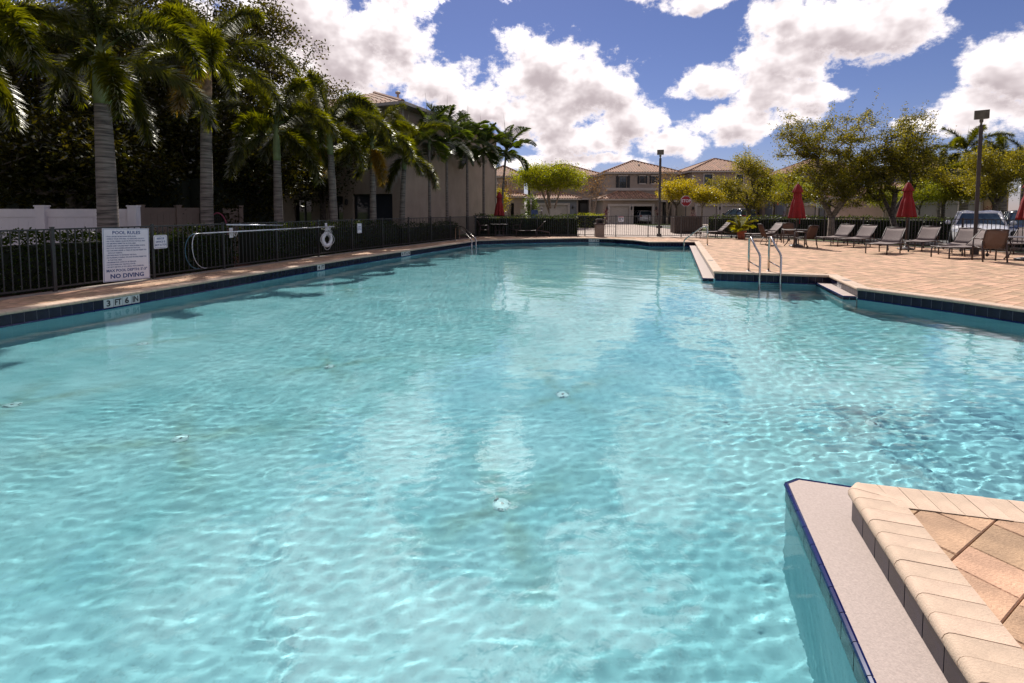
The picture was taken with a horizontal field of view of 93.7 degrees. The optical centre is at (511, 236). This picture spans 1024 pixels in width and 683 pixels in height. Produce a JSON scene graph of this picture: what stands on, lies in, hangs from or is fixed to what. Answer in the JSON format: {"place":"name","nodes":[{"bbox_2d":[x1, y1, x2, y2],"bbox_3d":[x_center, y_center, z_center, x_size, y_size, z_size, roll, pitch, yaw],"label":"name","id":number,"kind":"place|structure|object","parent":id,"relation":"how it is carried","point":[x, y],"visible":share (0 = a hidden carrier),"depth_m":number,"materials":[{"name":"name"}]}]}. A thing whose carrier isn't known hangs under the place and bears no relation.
{"place":"outdoors","nodes":[
{"label":"outdoors","id":0,"kind":"place"},
{"bbox_2d":[0,242,1023,682],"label":"water","id":1,"kind":"structure","parent":0,"point":[572,462],"depth_m":3.46,"materials":[{"name":"liquid"}]},
{"bbox_2d":[0,236,1023,649],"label":"pool deck","id":2,"kind":"structure","parent":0,"point":[984,556],"depth_m":10.75,"materials":[{"name":"stone"}]},
{"bbox_2d":[0,215,475,294],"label":"metal fence","id":3,"kind":"object","parent":2,"relation":"on","point":[54,286],"visible":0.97,"depth_m":12.63,"materials":[{"name":"brown metal"}]},
{"bbox_2d":[102,228,149,281],"bbox_3d":[-8.314,0.383,10.365,0.021,1.120,0.920,-1,0,19],"label":"pool rules sign","id":4,"kind":"object","parent":3,"relation":"attached to","point":[125,253],"visible":1,"depth_m":10.33,"materials":[{"name":"plastic"}]},
{"bbox_2d":[153,235,166,248],"bbox_3d":[-8.071,0.119,11.023,0.010,0.310,0.310,1,3,17],"label":"rescue sign","id":5,"kind":"object","parent":3,"relation":"attached to","point":[160,241],"visible":1,"depth_m":11.02,"materials":[{"name":"white metal"}]},
{"bbox_2d":[494,191,504,235],"bbox_3d":[-0.749,-1.369,28.591,0.632,2.697,0.615,1,3,18],"label":"closed umbrella","id":6,"kind":"object","parent":2,"relation":"on","point":[499,210],"visible":0.98,"depth_m":28.41,"materials":[{"name":"red fabric"}]},
{"bbox_2d":[476,215,585,235],"bbox_3d":[1.100,-0.645,28.609,6.560,1.254,0.060,0,3,0],"label":"metal fence","id":7,"kind":"object","parent":2,"relation":"on","point":[506,234],"visible":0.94,"depth_m":28.61,"materials":[{"name":"brown metal"}]},
{"bbox_2d":[594,219,604,236],"bbox_3d":[5.122,-0.518,28.123,0.570,1.055,0.570,0,3,0],"label":"litter bin","id":8,"kind":"object","parent":2,"relation":"on","point":[599,225],"visible":1,"depth_m":27.89,"materials":[{"name":"brown plastic"}]},
{"bbox_2d":[727,215,758,238],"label":"potted palm","id":9,"kind":"object","parent":2,"relation":"on","point":[740,227],"visible":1,"depth_m":25.77,"materials":[{"name":"plant"}]},
{"bbox_2d":[747,237,781,283],"bbox_3d":[6.343,1.007,12.091,0.625,2.000,0.641,0,3,0],"label":"pool ladder","id":10,"kind":"object","parent":2,"relation":"attached to","point":[769,261],"visible":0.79,"depth_m":12.02,"materials":[{"name":"silver metal"}]},
{"bbox_2d":[744,222,789,240],"bbox_3d":[12.946,-0.250,24.385,2.083,0.935,0.682,0,3,-6],"label":"sun lounger","id":11,"kind":"object","parent":2,"relation":"on","point":[777,226],"visible":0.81,"depth_m":24.42,"materials":[{"name":"beige fabric"}]},
{"bbox_2d":[781,223,797,242],"bbox_3d":[13.107,-0.169,22.707,0.584,0.968,0.709,1,3,20],"label":"patio chair","id":12,"kind":"object","parent":2,"relation":"on","point":[787,226],"visible":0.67,"depth_m":22.90,"materials":[{"name":"brown"}]},
{"bbox_2d":[788,182,805,246],"bbox_3d":[12.252,-0.949,20.590,0.715,2.752,0.710,-1,3,-23],"label":"closed umbrella","id":13,"kind":"object","parent":2,"relation":"on","point":[797,210],"visible":0.97,"depth_m":20.41,"materials":[{"name":"red fabric"}]},
{"bbox_2d":[584,215,1023,250],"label":"metal fence","id":14,"kind":"object","parent":2,"relation":"on","point":[824,217],"visible":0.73,"depth_m":24.41,"materials":[{"name":"brown metal"}]},
{"bbox_2d":[794,225,818,248],"bbox_3d":[12.142,-0.005,19.771,0.584,0.968,0.709,-1,3,-18],"label":"patio chair","id":15,"kind":"object","parent":2,"relation":"on","point":[811,232],"visible":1,"depth_m":19.59,"materials":[{"name":"brown"}]},
{"bbox_2d":[817,224,859,245],"bbox_3d":[14.680,-0.096,21.627,2.083,0.935,0.682,-1,4,-24],"label":"sun lounger","id":16,"kind":"object","parent":2,"relation":"on","point":[843,230],"visible":0.92,"depth_m":21.75,"materials":[{"name":"beige fabric"}]},
{"bbox_2d":[837,225,881,247],"bbox_3d":[14.959,-0.041,20.652,2.083,0.935,0.682,-1,4,-25],"label":"sun lounger","id":17,"kind":"object","parent":2,"relation":"on","point":[864,232],"visible":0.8,"depth_m":20.75,"materials":[{"name":"beige fabric"}]},
{"bbox_2d":[865,227,908,254],"bbox_3d":[13.808,0.127,17.639,2.083,0.935,0.682,-2,4,-33],"label":"sun lounger","id":18,"kind":"object","parent":2,"relation":"on","point":[892,235],"visible":1,"depth_m":17.79,"materials":[{"name":"beige fabric"}]},
{"bbox_2d":[896,181,916,249],"bbox_3d":[15.673,-0.848,19.044,0.652,2.724,0.648,3,4,44],"label":"closed umbrella","id":19,"kind":"object","parent":2,"relation":"on","point":[907,209],"visible":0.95,"depth_m":18.88,"materials":[{"name":"red fabric"}]},
{"bbox_2d":[901,226,943,251],"bbox_3d":[16.118,0.061,18.821,2.083,0.935,0.682,-2,4,-30],"label":"sun lounger","id":20,"kind":"object","parent":2,"relation":"on","point":[927,234],"visible":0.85,"depth_m":18.96,"materials":[{"name":"beige fabric"}]},
{"bbox_2d":[938,227,981,255],"bbox_3d":[16.122,0.151,17.207,2.083,0.935,0.682,-2,4,-30],"label":"sun lounger","id":21,"kind":"object","parent":2,"relation":"on","point":[964,236],"visible":0.62,"depth_m":17.45,"materials":[{"name":"beige fabric"}]},
{"bbox_2d":[930,229,1008,258],"bbox_3d":[15.056,0.229,15.812,2.083,0.935,0.682,0,3,-2],"label":"sun lounger","id":22,"kind":"object","parent":2,"relation":"on","point":[979,234],"visible":0.62,"depth_m":15.97,"materials":[{"name":"beige fabric"}]},
{"bbox_2d":[970,109,989,254],"bbox_3d":[16.430,-1.898,16.920,0.380,5.062,0.245,3,4,40],"label":"lamp post","id":23,"kind":"object","parent":2,"relation":"on","point":[980,115],"visible":0.98,"depth_m":16.86,"materials":[{"name":"brown metal"}]},
{"bbox_2d":[971,229,1009,262],"bbox_3d":[14.617,0.257,14.659,0.613,1.016,0.744,1,3,22],"label":"patio chair","id":24,"kind":"object","parent":2,"relation":"on","point":[995,239],"visible":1,"depth_m":14.44,"materials":[{"name":"brown"}]},
{"bbox_2d":[989,227,1023,253],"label":"sun lounger","id":25,"kind":"object","parent":2,"relation":"on","point":[1019,231],"visible":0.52,"depth_m":17.82,"materials":[{"name":"beige fabric"}]},
{"bbox_2d":[1013,185,1023,260],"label":"closed umbrella","id":26,"kind":"object","parent":2,"relation":"on","point":[1020,214],"visible":1,"depth_m":14.99,"materials":[{"name":"red fabric"}]},
{"bbox_2d":[497,165,526,217],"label":"house","id":27,"kind":"structure","parent":0,"point":[517,203],"depth_m":63.96,"materials":[{"name":"beige paint"}]},
{"bbox_2d":[11,0,1023,210],"label":"sky","id":28,"kind":"structure","parent":0,"point":[601,85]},
{"bbox_2d":[525,164,599,217],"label":"house","id":29,"kind":"structure","parent":0,"point":[572,202],"depth_m":62.31,"materials":[{"name":"beige paint"}]},
{"bbox_2d":[536,205,566,217],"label":"garage door","id":30,"kind":"structure","parent":29,"relation":"in","point":[563,207],"depth_m":62.00,"materials":[{"name":"paint"}]},
{"bbox_2d":[234,217,1023,255],"bbox_3d":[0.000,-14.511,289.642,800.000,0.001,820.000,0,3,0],"label":"ground","id":31,"kind":"structure","parent":0,"point":[704,228],"depth_m":26.27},
{"bbox_2d":[0,54,86,133],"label":"broadleaf tree","id":32,"kind":"object","parent":31,"relation":"on","point":[34,88],"visible":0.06,"depth_m":17.83,"materials":[{"name":"green plant"}]},
{"bbox_2d":[0,205,140,245],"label":"vinyl fence","id":33,"kind":"object","parent":31,"relation":"on","point":[41,217],"visible":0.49,"depth_m":12.03,"materials":[{"name":"plastic"}]},
{"bbox_2d":[0,98,199,208],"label":"broadleaf tree","id":34,"kind":"object","parent":31,"relation":"on","point":[32,163],"visible":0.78,"depth_m":13.95,"materials":[{"name":"green plant"}]},
{"bbox_2d":[0,0,200,172],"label":"broadleaf tree","id":35,"kind":"object","parent":31,"relation":"on","point":[23,77],"visible":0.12,"depth_m":16.57,"materials":[{"name":"green plant"}]},
{"bbox_2d":[0,160,273,253],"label":"hedge","id":36,"kind":"object","parent":31,"relation":"on","point":[165,197],"visible":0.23,"depth_m":17.16,"materials":[{"name":"green plant"}]},
{"bbox_2d":[0,0,283,176],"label":"broadleaf tree","id":37,"kind":"object","parent":31,"relation":"on","point":[191,124],"visible":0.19,"depth_m":18.72,"materials":[{"name":"green plant"}]},
{"bbox_2d":[140,205,243,252],"bbox_3d":[-11.221,-0.191,17.016,0.190,1.842,3.542,2,4,26],"label":"vinyl fence","id":38,"kind":"object","parent":31,"relation":"on","point":[175,215],"visible":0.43,"depth_m":16.39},
{"bbox_2d":[119,81,294,177],"bbox_3d":[-15.667,-4.243,23.638,10.409,9.531,9.377,0,3,0],"label":"broadleaf tree","id":39,"kind":"object","parent":31,"relation":"on","point":[176,134],"depth_m":21.39,"materials":[{"name":"green plant"}]},
{"bbox_2d":[0,235,471,297],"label":"planting bed","id":40,"kind":"object","parent":31,"relation":"on","point":[159,276],"visible":0.09,"depth_m":11.52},
{"bbox_2d":[0,0,107,133],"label":"foxtail palm","id":41,"kind":"object","parent":40,"relation":"on","point":[18,30],"visible":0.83,"depth_m":10.67,"materials":[{"name":"green plant"}]},
{"bbox_2d":[0,0,220,240],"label":"foxtail palm","id":42,"kind":"object","parent":40,"relation":"on","point":[106,75],"visible":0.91,"depth_m":11.32,"materials":[{"name":"green plant"}]},
{"bbox_2d":[0,223,241,296],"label":"hedge","id":43,"kind":"object","parent":40,"relation":"on","point":[24,264],"visible":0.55,"depth_m":10.21,"materials":[{"name":"green plant"}]},
{"bbox_2d":[125,0,302,234],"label":"foxtail palm","id":44,"kind":"object","parent":40,"relation":"on","point":[213,43],"visible":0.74,"depth_m":14.34,"materials":[{"name":"green plant"}]},
{"bbox_2d":[192,75,340,228],"bbox_3d":[-8.444,-2.506,16.773,4.546,6.492,4.747,-2,4,-26],"label":"foxtail palm","id":45,"kind":"object","parent":40,"relation":"on","point":[291,92],"visible":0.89,"depth_m":16.35,"materials":[{"name":"green plant"}]},
{"bbox_2d":[235,218,400,263],"bbox_3d":[-6.763,0.033,17.988,1.254,1.420,7.794,1,3,20],"label":"hedge","id":46,"kind":"object","parent":40,"relation":"on","point":[369,238],"visible":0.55,"depth_m":16.36,"materials":[{"name":"green plant"}]},
{"bbox_2d":[253,69,397,226],"bbox_3d":[-6.999,-2.738,18.544,5.294,6.758,4.699,0,3,0],"label":"foxtail palm","id":47,"kind":"object","parent":40,"relation":"on","point":[348,101],"visible":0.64,"depth_m":18.18,"materials":[{"name":"green plant"}]},
{"bbox_2d":[316,100,425,224],"bbox_3d":[-6.132,-2.664,20.641,4.640,6.375,4.843,0,3,0],"label":"foxtail palm","id":48,"kind":"object","parent":40,"relation":"on","point":[367,138],"visible":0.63,"depth_m":20.34,"materials":[{"name":"green plant"}]},
{"bbox_2d":[352,106,450,227],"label":"foxtail palm","id":49,"kind":"object","parent":40,"relation":"on","point":[395,167],"visible":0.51,"depth_m":22.43,"materials":[{"name":"green plant"}]},
{"bbox_2d":[397,220,458,245],"bbox_3d":[-4.200,-0.251,24.357,1.086,1.273,5.625,1,3,22],"label":"hedge","id":50,"kind":"object","parent":40,"relation":"on","point":[427,233],"visible":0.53,"depth_m":23.41,"materials":[{"name":"green plant"}]},
{"bbox_2d":[409,94,462,224],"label":"christmas palm","id":51,"kind":"object","parent":40,"relation":"on","point":[439,143],"visible":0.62,"depth_m":25.55,"materials":[{"name":"green plant"}]},
{"bbox_2d":[414,103,478,222],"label":"christmas palm","id":52,"kind":"object","parent":40,"relation":"on","point":[447,118],"visible":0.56,"depth_m":27.57,"materials":[{"name":"green plant"}]},
{"bbox_2d":[443,109,499,235],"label":"christmas palm","id":53,"kind":"object","parent":40,"relation":"on","point":[475,131],"visible":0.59,"depth_m":29.55,"materials":[{"name":"green plant"}]},
{"bbox_2d":[473,212,578,235],"bbox_3d":[0.859,-0.703,29.404,6.606,1.604,1.244,0,3,0],"label":"hedge","id":54,"kind":"object","parent":40,"relation":"on","point":[558,224],"visible":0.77,"depth_m":29.08,"materials":[{"name":"green plant"}]},
{"bbox_2d":[137,0,336,195],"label":"broadleaf tree","id":55,"kind":"object","parent":31,"relation":"on","point":[274,15],"visible":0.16,"depth_m":21.32,"materials":[{"name":"green plant"}]},
{"bbox_2d":[157,100,318,213],"bbox_3d":[-10.985,-2.286,19.332,6.298,6.138,5.508,0,3,0],"label":"broadleaf tree","id":56,"kind":"object","parent":31,"relation":"on","point":[220,157],"visible":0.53,"depth_m":18.44,"materials":[{"name":"green plant"}]},
{"bbox_2d":[255,77,367,224],"bbox_3d":[-10.985,-4.434,27.322,8.572,9.478,7.352,0,3,0],"label":"broadleaf tree","id":57,"kind":"object","parent":31,"relation":"on","point":[324,198],"visible":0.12,"depth_m":26.47,"materials":[{"name":"green plant"}]},
{"bbox_2d":[282,91,496,233],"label":"taupe building","id":58,"kind":"structure","parent":31,"relation":"on","point":[356,205],"depth_m":28.10,"materials":[{"name":"paint"}]},
{"bbox_2d":[296,199,311,223],"bbox_3d":[-12.319,-1.494,28.610,1.300,1.450,0.100,1,3,21],"label":"window","id":59,"kind":"structure","parent":58,"relation":"in","point":[305,215],"depth_m":28.62,"materials":[{"name":"black glass"}]},
{"bbox_2d":[354,194,392,225],"bbox_3d":[-7.680,-1.095,26.834,2.650,2.550,0.100,1,3,21],"label":"patio door","id":60,"kind":"structure","parent":58,"relation":"in","point":[361,201],"depth_m":26.78,"materials":[{"name":"glass"}]},
{"bbox_2d":[458,117,513,217],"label":"christmas palm","id":61,"kind":"object","parent":31,"relation":"on","point":[493,159],"visible":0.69,"depth_m":30.60,"materials":[{"name":"green plant"}]},
{"bbox_2d":[475,122,536,217],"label":"christmas palm","id":62,"kind":"object","parent":31,"relation":"on","point":[509,135],"visible":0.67,"depth_m":31.97,"materials":[{"name":"green plant"}]},
{"bbox_2d":[498,174,520,215],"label":"crape myrtle","id":63,"kind":"object","parent":31,"relation":"on","point":[509,196],"visible":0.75,"depth_m":49.71,"materials":[{"name":"green plant"}]},
{"bbox_2d":[0,239,1023,682],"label":"pool wall","id":64,"kind":"structure","parent":31,"relation":"in","point":[936,647],"depth_m":8.80,"materials":[{"name":"tile"}]},
{"bbox_2d":[0,238,1023,682],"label":"pool coping","id":65,"kind":"object","parent":64,"relation":"on","point":[978,640],"visible":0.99,"depth_m":2.28,"materials":[{"name":"stone"}]},
{"bbox_2d":[689,245,714,280],"bbox_3d":[7.000,1.611,18.134,0.314,1.720,12.132,1,3,19],"label":"pool ledge","id":66,"kind":"object","parent":64,"relation":"attached to","point":[705,272],"visible":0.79,"depth_m":15.06,"materials":[{"name":"stone"}]},
{"bbox_2d":[816,283,855,298],"bbox_3d":[7.220,2.023,10.759,0.304,1.720,1.909,1,3,18],"label":"pool ledge","id":67,"kind":"object","parent":64,"relation":"attached to","point":[836,290],"visible":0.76,"depth_m":10.51,"materials":[{"name":"stone"}]},
{"bbox_2d":[784,478,947,682],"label":"pool ledge","id":68,"kind":"object","parent":64,"relation":"attached to","point":[887,644],"visible":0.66,"depth_m":2.22,"materials":[{"name":"stone"}]},
{"bbox_2d":[522,193,538,214],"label":"shrub","id":69,"kind":"object","parent":31,"relation":"on","point":[527,206],"visible":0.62,"depth_m":55.67,"materials":[{"name":"green plant"}]},
{"bbox_2d":[508,158,592,212],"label":"spreading tree","id":70,"kind":"object","parent":31,"relation":"on","point":[544,177],"visible":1,"depth_m":43.41,"materials":[{"name":"green plant"}]},
{"bbox_2d":[577,212,604,227],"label":"hedge","id":71,"kind":"object","parent":31,"relation":"on","point":[590,220],"visible":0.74,"depth_m":43.61,"materials":[{"name":"green plant"}]},
{"bbox_2d":[576,165,612,215],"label":"crape myrtle","id":72,"kind":"object","parent":31,"relation":"on","point":[595,197],"visible":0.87,"depth_m":51.81,"materials":[{"name":"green plant"}]},
{"bbox_2d":[634,210,650,223],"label":"parked car","id":73,"kind":"object","parent":31,"relation":"on","point":[641,213],"visible":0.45,"depth_m":57.62,"materials":[{"name":"white paint"}]},
{"bbox_2d":[650,166,688,224],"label":"crape myrtle","id":74,"kind":"object","parent":31,"relation":"on","point":[666,204],"visible":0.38,"depth_m":52.88,"materials":[{"name":"green plant"}]},
{"bbox_2d":[654,173,701,215],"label":"yellow tree","id":75,"kind":"object","parent":31,"relation":"on","point":[675,188],"visible":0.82,"depth_m":42.34,"materials":[{"name":"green plant"}]},
{"bbox_2d":[670,217,701,233],"bbox_3d":[12.095,-0.802,33.520,1.878,1.300,1.075,0,3,0],"label":"slatted enclosure","id":76,"kind":"object","parent":31,"relation":"on","point":[687,226],"visible":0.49,"depth_m":32.99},
{"bbox_2d":[684,182,736,228],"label":"yellow tree","id":77,"kind":"object","parent":31,"relation":"on","point":[707,194],"visible":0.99,"depth_m":40.41,"materials":[{"name":"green plant"}]},
{"bbox_2d":[676,158,773,222],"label":"house","id":78,"kind":"structure","parent":31,"relation":"on","point":[707,169],"depth_m":58.18,"materials":[{"name":"beige paint"}]},
{"bbox_2d":[697,206,716,222],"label":"garage door","id":79,"kind":"structure","parent":78,"relation":"in","point":[707,211],"depth_m":57.02,"materials":[{"name":"paint"}]},
{"bbox_2d":[706,144,785,217],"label":"live oak","id":80,"kind":"object","parent":31,"relation":"on","point":[754,170],"visible":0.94,"depth_m":43.13,"materials":[{"name":"green plant"}]},
{"bbox_2d":[758,167,803,218],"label":"lime tree","id":81,"kind":"object","parent":31,"relation":"on","point":[775,202],"visible":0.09,"depth_m":46.62,"materials":[{"name":"green plant"}]},
{"bbox_2d":[772,178,816,218],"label":"lime tree","id":82,"kind":"object","parent":31,"relation":"on","point":[788,207],"visible":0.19,"depth_m":43.85,"materials":[{"name":"green plant"}]},
{"bbox_2d":[765,159,863,218],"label":"house","id":83,"kind":"structure","parent":31,"relation":"on","point":[810,210],"depth_m":54.82,"materials":[{"name":"beige paint"}]},
{"bbox_2d":[752,88,896,235],"bbox_3d":[17.789,-4.001,27.266,8.259,8.634,6.186,0,3,0],"label":"live oak","id":84,"kind":"object","parent":31,"relation":"on","point":[846,186],"visible":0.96,"depth_m":26.80,"materials":[{"name":"green plant"}]},
{"bbox_2d":[707,213,953,239],"bbox_3d":[21.289,-0.628,28.916,18.046,1.567,1.788,2,4,31],"label":"hedge","id":85,"kind":"object","parent":31,"relation":"on","point":[878,234],"visible":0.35,"depth_m":29.33,"materials":[{"name":"green plant"}]},
{"bbox_2d":[857,186,899,217],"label":"lime tree","id":86,"kind":"object","parent":31,"relation":"on","point":[882,204],"visible":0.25,"depth_m":39.67,"materials":[{"name":"green plant"}]},
{"bbox_2d":[840,100,959,226],"bbox_3d":[20.627,-3.510,26.478,5.494,7.798,4.813,1,3,20],"label":"live oak","id":87,"kind":"object","parent":31,"relation":"on","point":[904,157],"visible":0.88,"depth_m":25.53,"materials":[{"name":"green plant"}]},
{"bbox_2d":[828,157,1008,219],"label":"house","id":88,"kind":"structure","parent":31,"relation":"on","point":[927,210],"depth_m":42.51,"materials":[{"name":"beige paint"}]},
{"bbox_2d":[914,204,936,219],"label":"garage door","id":89,"kind":"structure","parent":88,"relation":"in","point":[930,210],"depth_m":42.04,"materials":[{"name":"paint"}]},
{"bbox_2d":[946,204,974,218],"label":"garage door","id":90,"kind":"structure","parent":88,"relation":"in","point":[951,212],"depth_m":42.04,"materials":[{"name":"paint"}]},
{"bbox_2d":[890,177,953,219],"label":"lime tree","id":91,"kind":"object","parent":31,"relation":"on","point":[925,194],"visible":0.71,"depth_m":32.44,"materials":[{"name":"green plant"}]},
{"bbox_2d":[903,147,976,219],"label":"foxtail palm","id":92,"kind":"object","parent":31,"relation":"on","point":[957,164],"visible":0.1,"depth_m":35.76,"materials":[{"name":"green plant"}]},
{"bbox_2d":[904,157,983,220],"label":"live oak","id":93,"kind":"object","parent":31,"relation":"on","point":[944,180],"visible":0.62,"depth_m":33.02,"materials":[{"name":"green plant"}]},
{"bbox_2d":[915,124,1016,210],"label":"foxtail palm","id":94,"kind":"object","parent":31,"relation":"on","point":[964,142],"visible":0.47,"depth_m":37.08,"materials":[{"name":"green plant"}]},
{"bbox_2d":[945,131,1023,210],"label":"live oak","id":95,"kind":"object","parent":31,"relation":"on","point":[992,189],"visible":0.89,"depth_m":30.40,"materials":[{"name":"green plant"}]},
{"bbox_2d":[960,135,1023,213],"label":"foxtail palm","id":96,"kind":"object","parent":31,"relation":"on","point":[1002,145],"visible":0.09,"depth_m":35.71,"materials":[{"name":"green plant"}]},
{"bbox_2d":[592,160,681,223],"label":"house","id":97,"kind":"structure","parent":0,"point":[629,192],"depth_m":58.83,"materials":[{"name":"grey paint"}]},
{"bbox_2d":[610,206,628,223],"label":"garage door","id":98,"kind":"structure","parent":97,"relation":"in","point":[614,210],"depth_m":57.03,"materials":[{"name":"paint"}]},
{"bbox_2d":[616,175,629,187],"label":"window","id":99,"kind":"structure","parent":97,"relation":"in","point":[620,179],"depth_m":58.92,"materials":[{"name":"grey glass"}]},
{"bbox_2d":[577,224,727,236],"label":"driveway","id":100,"kind":"structure","parent":0,"point":[633,230],"depth_m":34.66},
{"bbox_2d":[656,150,663,234],"bbox_3d":[9.080,-2.648,29.498,0.380,5.355,0.305,1,3,12],"label":"lamp post","id":101,"kind":"object","parent":100,"relation":"on","point":[660,153],"visible":0.93,"depth_m":29.43,"materials":[{"name":"brown metal"}]},
{"bbox_2d":[642,225,1023,249],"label":"road","id":102,"kind":"structure","parent":0,"point":[944,241],"depth_m":29.83,"materials":[{"name":"asphalt"}]},
{"bbox_2d":[718,208,757,218],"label":"parked car","id":103,"kind":"object","parent":102,"relation":"on","point":[736,211],"visible":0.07,"depth_m":48.54,"materials":[{"name":"black paint"}]},
{"bbox_2d":[945,210,1016,247],"bbox_3d":[21.005,-0.346,21.620,2.269,1.697,4.805,3,4,42],"label":"parked car","id":104,"kind":"object","parent":102,"relation":"on","point":[985,214],"visible":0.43,"depth_m":21.00,"materials":[{"name":"white paint"}]},
{"bbox_2d":[1003,210,1023,233],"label":"parked car","id":105,"kind":"object","parent":102,"relation":"on","point":[1011,215],"visible":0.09,"depth_m":22.44,"materials":[{"name":"black paint"}]},
{"bbox_3d":[-6.280,-0.329,16.393,0.184,0.260,0.110,1,3,17],"label":"pole hook","id":106,"kind":"object","parent":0,"visible":0},
{"bbox_2d":[185,226,333,268],"bbox_3d":[-6.993,0.220,14.058,0.146,0.887,5.485,1,3,16],"label":"rescue hook pole","id":107,"kind":"object","parent":106,"relation":"hanging from","point":[240,231],"visible":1,"depth_m":12.65,"materials":[{"name":"metal"}]},
{"bbox_2d":[320,227,333,249],"bbox_3d":[-6.294,0.066,16.339,0.143,0.781,0.714,1,3,17],"label":"ring buoy","id":108,"kind":"object","parent":106,"relation":"hanging from","point":[323,236],"visible":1,"depth_m":16.29,"materials":[{"name":"white plastic"}]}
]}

